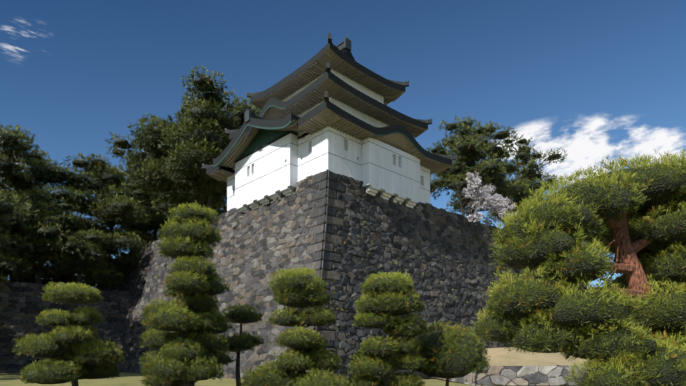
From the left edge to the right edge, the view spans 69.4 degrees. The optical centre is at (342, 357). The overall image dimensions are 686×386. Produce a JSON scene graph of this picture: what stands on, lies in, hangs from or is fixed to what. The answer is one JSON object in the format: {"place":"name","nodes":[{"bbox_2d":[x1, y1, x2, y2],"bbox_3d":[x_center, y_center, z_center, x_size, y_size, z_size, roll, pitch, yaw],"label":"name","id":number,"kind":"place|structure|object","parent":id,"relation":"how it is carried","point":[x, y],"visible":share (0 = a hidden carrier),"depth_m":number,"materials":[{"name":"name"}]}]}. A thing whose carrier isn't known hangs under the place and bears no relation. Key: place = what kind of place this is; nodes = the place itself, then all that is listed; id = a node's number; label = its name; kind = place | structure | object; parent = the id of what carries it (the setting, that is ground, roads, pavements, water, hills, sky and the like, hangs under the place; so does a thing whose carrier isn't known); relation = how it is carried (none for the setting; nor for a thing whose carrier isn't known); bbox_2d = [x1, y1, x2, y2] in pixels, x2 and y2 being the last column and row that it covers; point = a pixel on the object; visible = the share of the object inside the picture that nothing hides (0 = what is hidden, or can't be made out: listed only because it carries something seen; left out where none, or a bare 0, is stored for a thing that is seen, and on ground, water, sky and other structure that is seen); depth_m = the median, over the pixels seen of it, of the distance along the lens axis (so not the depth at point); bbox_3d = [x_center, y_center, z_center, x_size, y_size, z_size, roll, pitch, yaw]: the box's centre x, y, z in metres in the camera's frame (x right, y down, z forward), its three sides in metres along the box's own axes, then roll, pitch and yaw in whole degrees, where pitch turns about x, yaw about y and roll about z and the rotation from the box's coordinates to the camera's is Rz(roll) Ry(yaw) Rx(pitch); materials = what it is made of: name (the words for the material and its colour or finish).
{"place":"outdoors","nodes":[
{"label":"outdoors","id":0,"kind":"place"},
{"bbox_2d":[0,200,13,247],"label":"tree foliage","id":1,"kind":"object","parent":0,"point":[8,208],"visible":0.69,"depth_m":43.82,"materials":[{"name":"green plant"}]},
{"bbox_2d":[0,197,29,271],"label":"tree foliage","id":2,"kind":"object","parent":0,"point":[5,264],"depth_m":56.41,"materials":[{"name":"green plant"}]},
{"bbox_2d":[0,180,35,195],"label":"tree foliage","id":3,"kind":"object","parent":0,"point":[6,189],"depth_m":69.76,"materials":[{"name":"green plant"}]},
{"bbox_2d":[0,191,37,278],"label":"pine","id":4,"kind":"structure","parent":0,"point":[18,261],"depth_m":58.53,"materials":[{"name":"green plant"}]},
{"bbox_2d":[0,257,64,284],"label":"pine","id":5,"kind":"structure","parent":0,"point":[33,278],"depth_m":72.55,"materials":[{"name":"green plant"}]},
{"bbox_2d":[0,255,54,284],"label":"tree foliage","id":6,"kind":"object","parent":5,"relation":"attached to","point":[15,279],"depth_m":72.56,"materials":[{"name":"green plant"}]},
{"bbox_2d":[0,124,82,282],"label":"tree","id":7,"kind":"object","parent":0,"point":[29,174],"depth_m":62.35,"materials":[{"name":"green plant"}]},
{"bbox_2d":[0,130,69,251],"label":"tree foliage","id":8,"kind":"object","parent":7,"relation":"attached to","point":[9,168],"visible":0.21,"depth_m":62.41,"materials":[{"name":"green plant"}]},
{"bbox_2d":[19,171,88,277],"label":"foliage","id":9,"kind":"object","parent":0,"point":[53,201],"depth_m":79.73,"materials":[{"name":"green plant"}]},
{"bbox_2d":[24,173,84,276],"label":"tree foliage","id":10,"kind":"object","parent":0,"point":[54,206],"visible":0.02,"depth_m":79.90,"materials":[{"name":"green plant"}]},
{"bbox_2d":[40,213,100,288],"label":"pine","id":11,"kind":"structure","parent":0,"point":[57,281],"depth_m":72.52,"materials":[{"name":"green plant"}]},
{"bbox_2d":[53,229,94,286],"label":"tree foliage","id":12,"kind":"object","parent":11,"relation":"attached to","point":[64,278],"depth_m":72.89,"materials":[{"name":"green plant"}]},
{"bbox_2d":[30,209,123,288],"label":"pine","id":13,"kind":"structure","parent":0,"point":[101,234],"depth_m":61.53,"materials":[{"name":"green plant"}]},
{"bbox_2d":[44,215,114,283],"bbox_3d":[-33.706,-13.819,63.544,8.380,8.211,10.471,0,0,-1],"label":"tree foliage","id":14,"kind":"object","parent":13,"relation":"attached to","point":[91,238],"depth_m":61.11,"materials":[{"name":"green plant"}]},
{"bbox_2d":[58,159,147,267],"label":"tree foliage","id":15,"kind":"object","parent":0,"point":[116,180],"visible":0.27,"depth_m":66.76,"materials":[{"name":"green plant"}]},
{"bbox_2d":[77,147,147,250],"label":"tree foliage","id":16,"kind":"object","parent":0,"point":[124,157],"depth_m":84.54,"materials":[{"name":"green plant"}]},
{"bbox_2d":[85,149,148,193],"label":"tree foliage","id":17,"kind":"object","parent":16,"relation":"attached to","point":[137,155],"visible":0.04,"depth_m":83.91,"materials":[{"name":"green plant"}]},
{"bbox_2d":[128,175,159,244],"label":"tree foliage","id":18,"kind":"object","parent":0,"point":[148,240],"visible":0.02,"depth_m":76.23,"materials":[{"name":"green plant"}]},
{"bbox_2d":[139,200,188,229],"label":"tree foliage","id":19,"kind":"object","parent":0,"point":[160,208],"visible":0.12,"depth_m":70.29,"materials":[{"name":"green plant"}]},
{"bbox_2d":[146,201,216,214],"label":"tree foliage","id":20,"kind":"object","parent":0,"point":[199,204],"depth_m":75.64,"materials":[{"name":"green plant"}]},
{"bbox_2d":[127,65,260,215],"bbox_3d":[-17.715,-24.670,64.317,20.298,19.069,21.753,0,0,-1],"label":"tree","id":21,"kind":"object","parent":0,"point":[186,124],"depth_m":58.72,"materials":[{"name":"green plant"}]},
{"bbox_2d":[143,76,254,197],"bbox_3d":[-17.761,-27.164,64.204,16.967,12.726,19.004,0,0,-1],"label":"tree foliage","id":22,"kind":"object","parent":21,"relation":"attached to","point":[200,81],"visible":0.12,"depth_m":57.66,"materials":[{"name":"green plant"}]},
{"bbox_2d":[0,372,582,385],"bbox_3d":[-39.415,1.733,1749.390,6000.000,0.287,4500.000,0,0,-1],"label":"ground","id":23,"kind":"structure","parent":0,"point":[122,379],"depth_m":33.48,"materials":[{"name":"green plant"}]},
{"bbox_2d":[0,190,38,291],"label":"pine tree","id":24,"kind":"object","parent":23,"relation":"on","point":[8,224],"visible":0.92,"depth_m":46.01,"materials":[{"name":"green plant"}]},
{"bbox_2d":[0,281,134,372],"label":"terrace face","id":25,"kind":"object","parent":23,"relation":"on","point":[22,304],"visible":0.35,"depth_m":57.66},
{"bbox_2d":[11,281,124,385],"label":"topiary tree","id":26,"kind":"object","parent":23,"relation":"on","point":[44,337],"depth_m":23.83,"materials":[{"name":"green plant"}]},
{"bbox_2d":[138,200,234,385],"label":"topiary tree","id":27,"kind":"object","parent":23,"relation":"on","point":[166,308],"depth_m":22.88,"materials":[{"name":"green plant"}]},
{"bbox_2d":[96,170,329,378],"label":"stone wall","id":28,"kind":"structure","parent":23,"relation":"on","point":[249,242],"depth_m":44.80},
{"bbox_2d":[220,303,263,385],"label":"small tree","id":29,"kind":"object","parent":23,"relation":"on","point":[249,341],"depth_m":26.48,"materials":[{"name":"green plant"}]},
{"bbox_2d":[225,309,259,351],"bbox_3d":[-5.605,-1.476,26.785,2.208,2.363,2.698,0,0,-1],"label":"tree foliage","id":30,"kind":"object","parent":29,"relation":"attached to","point":[243,320],"visible":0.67,"depth_m":26.09,"materials":[{"name":"green plant"}]},
{"bbox_2d":[237,266,353,385],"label":"topiary tree","id":31,"kind":"object","parent":23,"relation":"on","point":[312,372],"depth_m":22.57,"materials":[{"name":"green plant"}]},
{"bbox_2d":[132,220,494,366],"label":"rampart weeds","id":32,"kind":"object","parent":23,"relation":"on","point":[273,273],"visible":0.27,"depth_m":44.81,"materials":[{"name":"green plant"}]},
{"bbox_2d":[345,271,428,385],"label":"topiary tree","id":33,"kind":"object","parent":23,"relation":"on","point":[404,278],"depth_m":22.93,"materials":[{"name":"green plant"}]},
{"bbox_2d":[309,169,584,380],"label":"stone wall","id":34,"kind":"structure","parent":23,"relation":"on","point":[464,271],"depth_m":45.04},
{"bbox_2d":[411,320,490,385],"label":"shrub","id":35,"kind":"object","parent":23,"relation":"on","point":[481,365],"depth_m":24.03,"materials":[{"name":"green plant"}]},
{"bbox_2d":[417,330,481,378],"bbox_3d":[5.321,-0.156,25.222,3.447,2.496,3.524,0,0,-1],"label":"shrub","id":36,"kind":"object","parent":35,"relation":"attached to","point":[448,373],"visible":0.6,"depth_m":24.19,"materials":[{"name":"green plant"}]},
{"bbox_2d":[434,372,475,385],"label":"retaining wall","id":37,"kind":"structure","parent":23,"relation":"on","point":[467,379],"depth_m":32.68,"materials":[{"name":"stone"}]},
{"bbox_2d":[482,347,590,365],"bbox_3d":[23.184,-0.137,42.385,29.980,1.300,21.980,0,0,-1],"label":"grass mound","id":38,"kind":"object","parent":23,"relation":"on","point":[505,356],"depth_m":33.99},
{"bbox_2d":[470,146,685,385],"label":"red pine","id":39,"kind":"object","parent":23,"relation":"on","point":[675,160],"depth_m":11.17,"materials":[{"name":"plant"}]},
{"bbox_2d":[227,69,429,212],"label":"yagura plaster walls","id":40,"kind":"structure","parent":0,"point":[375,179],"depth_m":44.19,"materials":[{"name":"white paint"}]},
{"bbox_2d":[213,50,425,166],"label":"yagura copper gables","id":41,"kind":"object","parent":40,"relation":"attached to","point":[263,136],"visible":0.54,"depth_m":45.69,"materials":[{"name":"green metal"}]},
{"bbox_2d":[234,140,421,193],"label":"windows","id":42,"kind":"structure","parent":40,"relation":"attached to","point":[344,149],"depth_m":44.92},
{"bbox_2d":[207,48,451,181],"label":"yagura soffit rafters","id":43,"kind":"object","parent":40,"relation":"attached to","point":[324,118],"visible":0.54,"depth_m":45.52,"materials":[{"name":"brown wood"}]},
{"bbox_2d":[202,34,456,172],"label":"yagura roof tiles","id":44,"kind":"object","parent":43,"relation":"on","point":[340,46],"visible":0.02,"depth_m":49.60,"materials":[{"name":"grey tile"}]},
{"bbox_2d":[245,32,431,122],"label":"roof ornaments","id":45,"kind":"object","parent":44,"relation":"on","point":[347,46],"visible":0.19,"depth_m":48.28},
{"bbox_2d":[0,0,685,287],"label":"sky","id":46,"kind":"structure","parent":0,"point":[593,80],"materials":[{"name":"blue"}]},
{"bbox_2d":[433,116,511,219],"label":"tree","id":47,"kind":"object","parent":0,"point":[470,120],"depth_m":68.55,"materials":[{"name":"green plant"}]},
{"bbox_2d":[442,121,494,209],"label":"tree","id":48,"kind":"object","parent":47,"relation":"attached to","point":[479,132],"visible":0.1,"depth_m":68.04,"materials":[{"name":"green plant"}]},
{"bbox_2d":[457,171,515,228],"bbox_3d":[16.193,-16.534,55.802,7.466,6.981,12.487,0,0,42],"label":"cherry","id":49,"kind":"object","parent":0,"point":[484,193],"depth_m":53.80,"materials":[{"name":"white plant"}]},
{"bbox_2d":[487,135,567,220],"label":"tree","id":50,"kind":"object","parent":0,"point":[511,195],"depth_m":75.42,"materials":[{"name":"green plant"}]},
{"bbox_2d":[494,139,560,217],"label":"tree","id":51,"kind":"object","parent":50,"relation":"attached to","point":[537,155],"visible":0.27,"depth_m":75.41,"materials":[{"name":"green plant"}]},
{"bbox_2d":[473,365,586,385],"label":"retaining wall","id":52,"kind":"structure","parent":0,"point":[525,375],"depth_m":30.93,"materials":[{"name":"stone"}]},
{"label":"rampart top","id":53,"kind":"object","parent":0,"visible":0},
{"bbox_2d":[97,169,158,252],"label":"tree","id":54,"kind":"object","parent":53,"relation":"on","point":[155,235],"depth_m":76.32,"materials":[{"name":"green plant"}]},
{"bbox_2d":[125,159,191,236],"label":"tree","id":55,"kind":"object","parent":53,"relation":"on","point":[156,225],"depth_m":70.59,"materials":[{"name":"green plant"}]},
{"bbox_2d":[105,115,216,220],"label":"tree","id":56,"kind":"object","parent":53,"relation":"on","point":[130,166],"depth_m":65.86,"materials":[{"name":"green plant"}]},
{"bbox_2d":[114,125,204,203],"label":"tree foliage","id":57,"kind":"object","parent":56,"relation":"attached to","point":[124,143],"visible":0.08,"depth_m":66.20,"materials":[{"name":"green plant"}]},
{"bbox_2d":[133,131,224,215],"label":"tree","id":58,"kind":"object","parent":53,"relation":"on","point":[147,211],"depth_m":76.39,"materials":[{"name":"green plant"}]},
{"bbox_2d":[181,175,226,215],"bbox_3d":[-14.409,-21.616,66.167,12.617,12.862,12.459,0,0,-1],"label":"tree","id":59,"kind":"object","parent":53,"relation":"on","point":[223,205],"visible":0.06,"depth_m":64.25,"materials":[{"name":"green plant"}]},
{"bbox_2d":[206,42,451,196],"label":"yagura fascia bargeboards","id":60,"kind":"object","parent":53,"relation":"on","point":[345,55],"visible":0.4,"depth_m":44.64,"materials":[{"name":"grey wood"}]},
{"bbox_2d":[426,115,525,217],"bbox_3d":[15.882,-22.414,62.186,15.500,14.365,10.950,0,0,-1],"label":"tree","id":61,"kind":"object","parent":53,"relation":"on","point":[453,149],"depth_m":60.63,"materials":[{"name":"green plant"}]},
{"bbox_2d":[430,123,516,192],"bbox_3d":[15.531,-24.724,62.017,11.962,8.327,7.968,0,0,18],"label":"tree","id":62,"kind":"object","parent":61,"relation":"attached to","point":[503,135],"visible":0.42,"depth_m":60.58,"materials":[{"name":"green plant"}]},
{"bbox_2d":[486,177,548,221],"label":"tree","id":63,"kind":"object","parent":53,"relation":"on","point":[506,200],"visible":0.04,"depth_m":88.53,"materials":[{"name":"green plant"}]},
{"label":"terrace grass","id":64,"kind":"object","parent":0,"visible":0},
{"bbox_2d":[0,147,8,162],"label":"tree","id":65,"kind":"object","parent":64,"relation":"on","point":[2,159],"visible":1,"depth_m":56.09,"materials":[{"name":"green plant"}]},
{"bbox_2d":[0,191,89,283],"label":"tree","id":66,"kind":"object","parent":64,"relation":"on","point":[48,256],"depth_m":60.70,"materials":[{"name":"green plant"}]},
{"bbox_2d":[51,153,155,289],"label":"tree","id":67,"kind":"object","parent":64,"relation":"on","point":[93,212],"depth_m":66.33,"materials":[{"name":"green plant"}]}
]}

